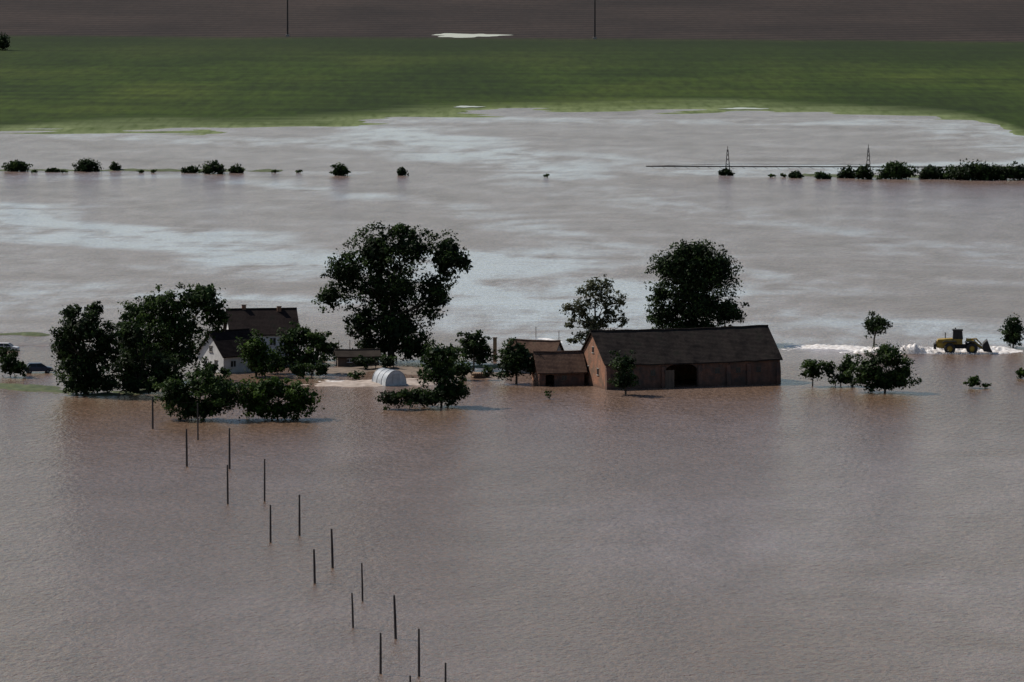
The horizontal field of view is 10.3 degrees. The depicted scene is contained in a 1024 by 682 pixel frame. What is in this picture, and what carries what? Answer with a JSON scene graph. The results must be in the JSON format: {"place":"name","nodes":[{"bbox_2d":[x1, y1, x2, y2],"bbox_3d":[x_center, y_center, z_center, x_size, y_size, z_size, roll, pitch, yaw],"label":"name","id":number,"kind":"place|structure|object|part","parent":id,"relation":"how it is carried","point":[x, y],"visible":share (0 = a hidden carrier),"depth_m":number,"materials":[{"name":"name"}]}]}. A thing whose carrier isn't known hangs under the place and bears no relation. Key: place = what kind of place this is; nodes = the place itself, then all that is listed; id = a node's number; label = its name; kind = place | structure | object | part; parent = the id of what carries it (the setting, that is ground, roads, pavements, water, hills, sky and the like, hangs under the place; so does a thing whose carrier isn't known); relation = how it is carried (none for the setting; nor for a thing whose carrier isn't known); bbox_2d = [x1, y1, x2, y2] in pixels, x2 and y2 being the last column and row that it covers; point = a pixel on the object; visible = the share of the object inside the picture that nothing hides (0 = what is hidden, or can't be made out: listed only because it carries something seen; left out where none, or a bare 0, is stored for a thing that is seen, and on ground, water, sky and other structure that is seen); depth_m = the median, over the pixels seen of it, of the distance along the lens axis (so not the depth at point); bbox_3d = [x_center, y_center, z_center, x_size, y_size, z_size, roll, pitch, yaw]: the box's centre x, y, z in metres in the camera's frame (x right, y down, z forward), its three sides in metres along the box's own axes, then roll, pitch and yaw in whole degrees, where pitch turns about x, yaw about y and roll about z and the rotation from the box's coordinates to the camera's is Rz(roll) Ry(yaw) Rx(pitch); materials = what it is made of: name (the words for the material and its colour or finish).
{"place":"outdoors","nodes":[
{"label":"outdoors","id":0,"kind":"place"},
{"bbox_2d":[0,342,116,347],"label":"silted road","id":1,"kind":"structure","parent":0,"point":[32,344],"depth_m":1008.74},
{"bbox_2d":[347,370,365,379],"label":"elder shrub","id":2,"kind":"object","parent":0,"point":[355,375],"visible":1,"depth_m":944.54,"materials":[{"name":"green plant"}]},
{"bbox_2d":[303,378,437,386],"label":"farmyard ground","id":3,"kind":"structure","parent":0,"point":[357,383],"depth_m":937.27,"materials":[{"name":"beige soil"}]},
{"bbox_2d":[372,368,406,385],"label":"polytunnel greenhouse","id":4,"kind":"object","parent":3,"relation":"on","point":[386,377],"visible":1,"depth_m":935.74,"materials":[{"name":"white plastic"}]},
{"bbox_2d":[326,366,502,378],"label":"farmyard ground","id":5,"kind":"structure","parent":0,"point":[347,370],"depth_m":960.19,"materials":[{"name":"soil"}]},
{"bbox_2d":[264,321,337,374],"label":"garden tree","id":6,"kind":"object","parent":5,"relation":"on","point":[293,339],"visible":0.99,"depth_m":955.08,"materials":[{"name":"green plant"}]},
{"bbox_2d":[350,354,397,368],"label":"elder shrub","id":7,"kind":"object","parent":5,"relation":"on","point":[364,361],"visible":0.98,"depth_m":963.50,"materials":[{"name":"green plant"}]},
{"bbox_2d":[470,372,488,377],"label":"log pile","id":8,"kind":"object","parent":5,"relation":"on","point":[477,374],"visible":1,"depth_m":948.21,"materials":[{"name":"brown wood"}]},
{"bbox_2d":[0,108,1023,681],"bbox_3d":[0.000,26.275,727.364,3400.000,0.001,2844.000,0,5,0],"label":"flood water","id":9,"kind":"structure","parent":0,"point":[792,526],"depth_m":852.23,"materials":[{"name":"brown liquid"}]},
{"bbox_2d":[0,343,19,350],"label":"parked car","id":10,"kind":"object","parent":9,"relation":"on","point":[11,345],"visible":0.59,"depth_m":997.54,"materials":[{"name":"white paint"}]},
{"bbox_2d":[0,344,30,376],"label":"elder shrub","id":11,"kind":"object","parent":9,"relation":"on","point":[10,365],"visible":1,"depth_m":949.39,"materials":[{"name":"green plant"}]},
{"bbox_2d":[0,332,50,335],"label":"grass bank","id":12,"kind":"structure","parent":9,"relation":"on","point":[31,333],"depth_m":1028.34,"materials":[{"name":"green plant"}]},
{"bbox_2d":[27,362,53,372],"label":"parked car","id":13,"kind":"object","parent":9,"relation":"on","point":[37,366],"visible":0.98,"depth_m":956.94,"materials":[{"name":"blue paint"}]},
{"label":"windows","id":14,"kind":"part","parent":13,"relation":"part of","materials":[{"name":"black glass"}]},
{"bbox_2d":[45,167,60,171],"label":"hedgerow bush","id":15,"kind":"object","parent":9,"relation":"on","point":[55,169],"visible":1,"depth_m":1510.53,"materials":[{"name":"green plant"}]},
{"bbox_2d":[0,383,149,395],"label":"grass bank","id":16,"kind":"structure","parent":9,"relation":"on","point":[30,387],"depth_m":926.80,"materials":[{"name":"green plant"}]},
{"bbox_2d":[48,300,124,394],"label":"round maple tree","id":17,"kind":"object","parent":9,"relation":"on","point":[79,362],"visible":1,"depth_m":918.61,"materials":[{"name":"green plant"}]},
{"bbox_2d":[92,374,161,395],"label":"elder shrub","id":18,"kind":"object","parent":9,"relation":"on","point":[134,386],"visible":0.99,"depth_m":918.63,"materials":[{"name":"green plant"}]},
{"bbox_2d":[0,168,282,171],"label":"grass bank","id":19,"kind":"structure","parent":9,"relation":"on","point":[260,170],"depth_m":1516.40,"materials":[{"name":"green plant"}]},
{"bbox_2d":[1,159,32,170],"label":"hedgerow bush","id":20,"kind":"object","parent":19,"relation":"on","point":[15,165],"visible":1,"depth_m":1513.50,"materials":[{"name":"green plant"}]},
{"bbox_2d":[72,158,103,171],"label":"hedgerow bush","id":21,"kind":"object","parent":19,"relation":"on","point":[87,165],"visible":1,"depth_m":1513.46,"materials":[{"name":"green plant"}]},
{"bbox_2d":[109,161,120,169],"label":"hedgerow bush","id":22,"kind":"object","parent":19,"relation":"on","point":[113,166],"visible":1,"depth_m":1517.71,"materials":[{"name":"green plant"}]},
{"bbox_2d":[227,163,245,172],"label":"hedgerow bush","id":23,"kind":"object","parent":19,"relation":"on","point":[234,169],"visible":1,"depth_m":1506.66,"materials":[{"name":"green plant"}]},
{"bbox_2d":[109,318,185,391],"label":"linden tree","id":24,"kind":"object","parent":9,"relation":"on","point":[141,370],"visible":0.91,"depth_m":923.62,"materials":[{"name":"green plant"}]},
{"bbox_2d":[152,396,153,428],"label":"wooden post","id":25,"kind":"object","parent":9,"relation":"on","point":[152,414],"visible":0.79,"depth_m":868.30,"materials":[{"name":"brown wood"}]},
{"bbox_2d":[112,282,231,376],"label":"willow tree","id":26,"kind":"object","parent":9,"relation":"on","point":[170,323],"visible":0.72,"depth_m":939.13,"materials":[{"name":"green plant"}]},
{"bbox_2d":[186,429,187,466],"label":"wooden post","id":27,"kind":"object","parent":9,"relation":"on","point":[186,450],"visible":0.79,"depth_m":817.46,"materials":[{"name":"brown wood"}]},
{"bbox_2d":[180,165,199,172],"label":"hedgerow bush","id":28,"kind":"object","parent":9,"relation":"on","point":[192,169],"visible":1,"depth_m":1506.85,"materials":[{"name":"green plant"}]},
{"bbox_2d":[197,403,198,439],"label":"wooden post","id":29,"kind":"object","parent":9,"relation":"on","point":[197,424],"visible":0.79,"depth_m":852.65,"materials":[{"name":"brown wood"}]},
{"bbox_2d":[152,362,246,419],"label":"willow shrub","id":30,"kind":"object","parent":9,"relation":"on","point":[221,390],"visible":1,"depth_m":880.52,"materials":[{"name":"green plant"}]},
{"bbox_2d":[198,160,226,173],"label":"hedgerow bush","id":31,"kind":"object","parent":9,"relation":"on","point":[212,167],"visible":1,"depth_m":1503.15,"materials":[{"name":"green plant"}]},
{"bbox_2d":[202,361,230,377],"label":"elder shrub","id":32,"kind":"object","parent":9,"relation":"on","point":[224,371],"visible":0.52,"depth_m":944.01,"materials":[{"name":"green plant"}]},
{"bbox_2d":[227,465,228,503],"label":"wooden post","id":33,"kind":"object","parent":9,"relation":"on","point":[227,487],"visible":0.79,"depth_m":772.30,"materials":[{"name":"brown wood"}]},
{"bbox_2d":[228,428,230,468],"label":"wooden post","id":34,"kind":"object","parent":9,"relation":"on","point":[229,460],"visible":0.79,"depth_m":814.27,"materials":[{"name":"brown wood"}]},
{"bbox_2d":[196,304,298,372],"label":"white farmhouse","id":35,"kind":"object","parent":9,"relation":"on","point":[220,349],"visible":0.68,"depth_m":968.97,"materials":[{"name":"paint"}]},
{"bbox_2d":[270,338,275,344],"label":"window glass","id":36,"kind":"structure","parent":35,"relation":"in","point":[274,339],"depth_m":969.15,"materials":[{"name":"grey glass"}]},
{"bbox_2d":[235,329,282,376],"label":"garden tree","id":37,"kind":"object","parent":9,"relation":"on","point":[257,358],"visible":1,"depth_m":949.65,"materials":[{"name":"green plant"}]},
{"bbox_2d":[264,459,264,501],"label":"wooden post","id":38,"kind":"object","parent":9,"relation":"on","point":[264,480],"visible":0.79,"depth_m":775.12,"materials":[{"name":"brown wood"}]},
{"bbox_2d":[269,505,271,542],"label":"wooden post","id":39,"kind":"object","parent":9,"relation":"on","point":[270,537],"visible":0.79,"depth_m":731.03,"materials":[{"name":"brown wood"}]},
{"bbox_2d":[232,376,324,420],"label":"willow shrub","id":40,"kind":"object","parent":9,"relation":"on","point":[260,395],"visible":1,"depth_m":881.30,"materials":[{"name":"green plant"}]},
{"bbox_2d":[298,495,300,535],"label":"wooden post","id":41,"kind":"object","parent":9,"relation":"on","point":[299,528],"visible":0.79,"depth_m":737.99,"materials":[{"name":"brown wood"}]},
{"bbox_2d":[288,360,330,377],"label":"elder shrub","id":42,"kind":"object","parent":9,"relation":"on","point":[298,370],"visible":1,"depth_m":948.27,"materials":[{"name":"green plant"}]},
{"bbox_2d":[313,549,315,583],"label":"wooden post","id":43,"kind":"object","parent":9,"relation":"on","point":[314,573],"visible":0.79,"depth_m":691.50,"materials":[{"name":"brown wood"}]},
{"bbox_2d":[313,331,342,358],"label":"elder shrub","id":44,"kind":"object","parent":9,"relation":"on","point":[330,350],"visible":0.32,"depth_m":979.86,"materials":[{"name":"green plant"}]},
{"bbox_2d":[331,529,333,567],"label":"wooden post","id":45,"kind":"object","parent":9,"relation":"on","point":[332,560],"visible":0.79,"depth_m":705.74,"materials":[{"name":"brown wood"}]},
{"bbox_2d":[329,162,350,175],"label":"hedgerow bush","id":46,"kind":"object","parent":9,"relation":"on","point":[341,169],"visible":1,"depth_m":1495.38,"materials":[{"name":"green plant"}]},
{"bbox_2d":[351,593,353,627],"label":"wooden post","id":47,"kind":"object","parent":9,"relation":"in","point":[352,610],"visible":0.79,"depth_m":653.27,"materials":[{"name":"brown wood"}]},
{"bbox_2d":[333,348,380,366],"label":"garden shed","id":48,"kind":"structure","parent":9,"relation":"on","point":[345,357],"depth_m":969.08,"materials":[{"name":"brown wood"}]},
{"bbox_2d":[361,563,362,600],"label":"wooden post","id":49,"kind":"object","parent":9,"relation":"on","point":[362,581],"visible":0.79,"depth_m":675.48,"materials":[{"name":"brown wood"}]},
{"bbox_2d":[379,633,381,673],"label":"wooden post","id":50,"kind":"object","parent":9,"relation":"on","point":[380,659],"visible":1,"depth_m":617.79,"materials":[{"name":"brown wood"}]},
{"bbox_2d":[311,220,472,361],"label":"broadleaf tree","id":51,"kind":"object","parent":9,"relation":"on","point":[394,291],"visible":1,"depth_m":975.29,"materials":[{"name":"green plant"}]},
{"bbox_2d":[393,595,396,638],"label":"wooden post","id":52,"kind":"object","parent":9,"relation":"on","point":[395,622],"visible":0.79,"depth_m":644.28,"materials":[{"name":"brown wood"}]},
{"bbox_2d":[396,167,408,175],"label":"hedgerow bush","id":53,"kind":"object","parent":9,"relation":"on","point":[401,170],"visible":1,"depth_m":1495.64,"materials":[{"name":"green plant"}]},
{"bbox_2d":[375,387,445,409],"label":"elder shrub","id":54,"kind":"object","parent":9,"relation":"on","point":[425,397],"visible":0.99,"depth_m":897.15,"materials":[{"name":"green plant"}]},
{"bbox_2d":[418,628,419,676],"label":"wooden post","id":55,"kind":"object","parent":9,"relation":"on","point":[418,652],"visible":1,"depth_m":615.84,"materials":[{"name":"brown wood"}]},
{"bbox_2d":[411,339,472,406],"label":"apple tree","id":56,"kind":"object","parent":9,"relation":"on","point":[438,360],"visible":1,"depth_m":900.72,"materials":[{"name":"green plant"}]},
{"bbox_2d":[444,663,446,681],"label":"wooden post","id":57,"kind":"object","parent":9,"relation":"on","point":[445,678],"visible":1,"depth_m":592.63,"materials":[{"name":"brown wood"}]},
{"bbox_2d":[448,358,473,379],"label":"elder shrub","id":58,"kind":"object","parent":9,"relation":"on","point":[464,369],"visible":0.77,"depth_m":944.37,"materials":[{"name":"green plant"}]},
{"bbox_2d":[455,329,500,369],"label":"elder shrub","id":59,"kind":"object","parent":9,"relation":"on","point":[479,352],"visible":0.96,"depth_m":961.55,"materials":[{"name":"green plant"}]},
{"bbox_2d":[469,364,501,368],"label":"grass bank","id":60,"kind":"structure","parent":9,"relation":"on","point":[489,366],"depth_m":967.23,"materials":[{"name":"green plant"}]},
{"bbox_2d":[481,365,495,377],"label":"elder shrub","id":61,"kind":"object","parent":9,"relation":"on","point":[489,372],"visible":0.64,"depth_m":944.40,"materials":[{"name":"green plant"}]},
{"bbox_2d":[492,337,496,361],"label":"brick chimney stack","id":62,"kind":"object","parent":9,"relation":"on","point":[495,344],"visible":0.79,"depth_m":977.13,"materials":[{"name":"brown brick"}]},
{"bbox_2d":[494,337,540,383],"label":"plum tree","id":63,"kind":"object","parent":9,"relation":"on","point":[515,362],"visible":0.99,"depth_m":937.60,"materials":[{"name":"green plant"}]},
{"bbox_2d":[508,338,563,372],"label":"tiled outbuilding","id":64,"kind":"structure","parent":9,"relation":"on","point":[543,345],"depth_m":957.24,"materials":[{"name":"brown tile"}]},
{"bbox_2d":[544,389,553,398],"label":"drowned sapling","id":65,"kind":"object","parent":9,"relation":"in","point":[546,394],"visible":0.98,"depth_m":913.74,"materials":[{"name":"green plant"}]},
{"bbox_2d":[532,350,586,385],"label":"brick outbuilding","id":66,"kind":"structure","parent":9,"relation":"on","point":[563,368],"depth_m":935.94,"materials":[{"name":"brick"}]},
{"bbox_2d":[566,338,584,344],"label":"elder shrub","id":67,"kind":"object","parent":9,"relation":"on","point":[570,340],"visible":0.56,"depth_m":996.44,"materials":[{"name":"green plant"}]},
{"bbox_2d":[559,274,628,341],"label":"sparse ash tree","id":68,"kind":"object","parent":9,"relation":"on","point":[595,323],"visible":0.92,"depth_m":998.66,"materials":[{"name":"green plant"}]},
{"bbox_2d":[607,349,639,394],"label":"young tree","id":69,"kind":"object","parent":9,"relation":"on","point":[625,376],"visible":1,"depth_m":919.03,"materials":[{"name":"green plant"}]},
{"bbox_2d":[581,325,782,389],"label":"brick barn","id":70,"kind":"structure","parent":9,"relation":"on","point":[727,355],"depth_m":935.76,"materials":[{"name":"brick"}]},
{"bbox_2d":[665,370,673,387],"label":"door leaf","id":71,"kind":"structure","parent":70,"relation":"in","point":[669,374],"depth_m":931.80,"materials":[{"name":"brown wood"}]},
{"bbox_2d":[643,236,749,328],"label":"dark chestnut tree","id":72,"kind":"object","parent":9,"relation":"on","point":[692,270],"visible":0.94,"depth_m":1010.48,"materials":[{"name":"green plant"}]},
{"bbox_2d":[718,167,735,175],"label":"hedgerow bush","id":73,"kind":"object","parent":9,"relation":"on","point":[726,171],"visible":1,"depth_m":1495.82,"materials":[{"name":"green plant"}]},
{"bbox_2d":[788,170,803,177],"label":"hedgerow bush","id":74,"kind":"object","parent":9,"relation":"on","point":[795,174],"visible":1,"depth_m":1484.98,"materials":[{"name":"green plant"}]},
{"bbox_2d":[646,144,962,174],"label":"irrigation boom","id":75,"kind":"object","parent":9,"relation":"on","point":[663,166],"visible":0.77,"depth_m":1497.43,"materials":[{"name":"grey metal"}]},
{"bbox_2d":[798,359,826,385],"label":"willow shrub","id":76,"kind":"object","parent":9,"relation":"on","point":[812,368],"visible":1,"depth_m":933.78,"materials":[{"name":"green plant"}]},
{"bbox_2d":[814,171,831,178],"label":"hedgerow bush","id":77,"kind":"object","parent":9,"relation":"on","point":[821,175],"visible":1,"depth_m":1481.16,"materials":[{"name":"green plant"}]},
{"bbox_2d":[820,353,856,385],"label":"willow shrub","id":78,"kind":"object","parent":9,"relation":"on","point":[829,369],"visible":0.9,"depth_m":933.97,"materials":[{"name":"green plant"}]},
{"bbox_2d":[837,165,854,177],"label":"hedgerow bush","id":79,"kind":"object","parent":9,"relation":"on","point":[848,172],"visible":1,"depth_m":1484.80,"materials":[{"name":"green plant"}]},
{"bbox_2d":[802,173,918,177],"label":"grass bank","id":80,"kind":"structure","parent":9,"relation":"on","point":[835,175],"depth_m":1492.84,"materials":[{"name":"green plant"}]},
{"bbox_2d":[852,163,875,178],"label":"hedgerow bush","id":81,"kind":"object","parent":9,"relation":"on","point":[861,172],"visible":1,"depth_m":1480.47,"materials":[{"name":"green plant"}]},
{"bbox_2d":[861,311,892,345],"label":"round crowned tree","id":82,"kind":"object","parent":9,"relation":"on","point":[874,325],"visible":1,"depth_m":1005.85,"materials":[{"name":"green plant"}]},
{"bbox_2d":[844,341,921,392],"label":"willow shrub","id":83,"kind":"object","parent":9,"relation":"on","point":[873,373],"visible":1,"depth_m":923.77,"materials":[{"name":"green plant"}]},
{"bbox_2d":[875,160,918,178],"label":"hedgerow bush","id":84,"kind":"object","parent":9,"relation":"on","point":[894,170],"visible":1,"depth_m":1480.80,"materials":[{"name":"green plant"}]},
{"bbox_2d":[777,343,1022,353],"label":"overflow foam","id":85,"kind":"object","parent":9,"relation":"on","point":[994,349],"visible":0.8,"depth_m":996.92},
{"bbox_2d":[917,164,946,178],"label":"hedgerow bush","id":86,"kind":"object","parent":9,"relation":"on","point":[929,171],"visible":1,"depth_m":1481.03,"materials":[{"name":"green plant"}]},
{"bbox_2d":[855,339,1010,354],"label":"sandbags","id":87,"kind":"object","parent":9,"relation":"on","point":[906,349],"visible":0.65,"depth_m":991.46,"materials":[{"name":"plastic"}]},
{"bbox_2d":[941,164,959,178],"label":"hedgerow bush","id":88,"kind":"object","parent":9,"relation":"on","point":[947,171],"visible":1,"depth_m":1480.76,"materials":[{"name":"green plant"}]},
{"bbox_2d":[933,328,992,353],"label":"wheel loader","id":89,"kind":"object","parent":9,"relation":"on","point":[951,345],"visible":1,"depth_m":992.17,"materials":[{"name":"yellow metal"}]},
{"bbox_2d":[944,158,1005,180],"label":"hedgerow bush","id":90,"kind":"object","parent":9,"relation":"on","point":[973,171],"visible":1,"depth_m":1476.49,"materials":[{"name":"green plant"}]},
{"bbox_2d":[963,375,991,387],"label":"shrub","id":91,"kind":"object","parent":9,"relation":"on","point":[973,381],"visible":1,"depth_m":931.02,"materials":[{"name":"green plant"}]},
{"bbox_2d":[984,161,1023,179],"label":"hedgerow bush","id":92,"kind":"object","parent":9,"relation":"on","point":[1014,172],"visible":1,"depth_m":1476.34,"materials":[{"name":"green plant"}]},
{"bbox_2d":[997,313,1023,347],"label":"round crowned tree","id":93,"kind":"object","parent":9,"relation":"on","point":[1012,331],"visible":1,"depth_m":1001.74,"materials":[{"name":"green plant"}]},
{"bbox_2d":[1015,367,1023,378],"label":"shrub","id":94,"kind":"object","parent":9,"relation":"on","point":[1020,372],"visible":1,"depth_m":947.21,"materials":[{"name":"green plant"}]},
{"bbox_2d":[0,0,1023,135],"bbox_3d":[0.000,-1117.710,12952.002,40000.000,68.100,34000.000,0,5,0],"label":"ground","id":95,"kind":"structure","parent":0,"point":[89,66],"depth_m":2204.05,"materials":[{"name":"green plant"}]},
{"bbox_2d":[0,31,10,49],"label":"hedgerow bush","id":96,"kind":"object","parent":95,"relation":"on","point":[4,43],"visible":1,"depth_m":2302.07,"materials":[{"name":"green plant"}]},
{"bbox_2d":[286,0,288,35],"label":"utility pole","id":97,"kind":"object","parent":95,"relation":"on","point":[287,34],"visible":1,"depth_m":2454.44,"materials":[{"name":"brown wood"}]},
{"bbox_2d":[434,33,502,37],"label":"puddle","id":98,"kind":"object","parent":95,"relation":"on","point":[455,35],"visible":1,"depth_m":2463.86,"materials":[{"name":"liquid"}]},
{"bbox_2d":[456,106,484,107],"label":"puddle","id":99,"kind":"object","parent":95,"relation":"on","point":[470,106],"visible":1,"depth_m":1855.56,"materials":[{"name":"liquid"}]},
{"bbox_2d":[593,0,596,38],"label":"utility pole","id":100,"kind":"object","parent":95,"relation":"on","point":[594,37],"visible":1,"depth_m":2425.14,"materials":[{"name":"brown wood"}]},
{"bbox_2d":[725,107,768,108],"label":"puddle","id":101,"kind":"object","parent":95,"relation":"on","point":[746,108],"visible":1,"depth_m":1846.09,"materials":[{"name":"liquid"}]}
]}

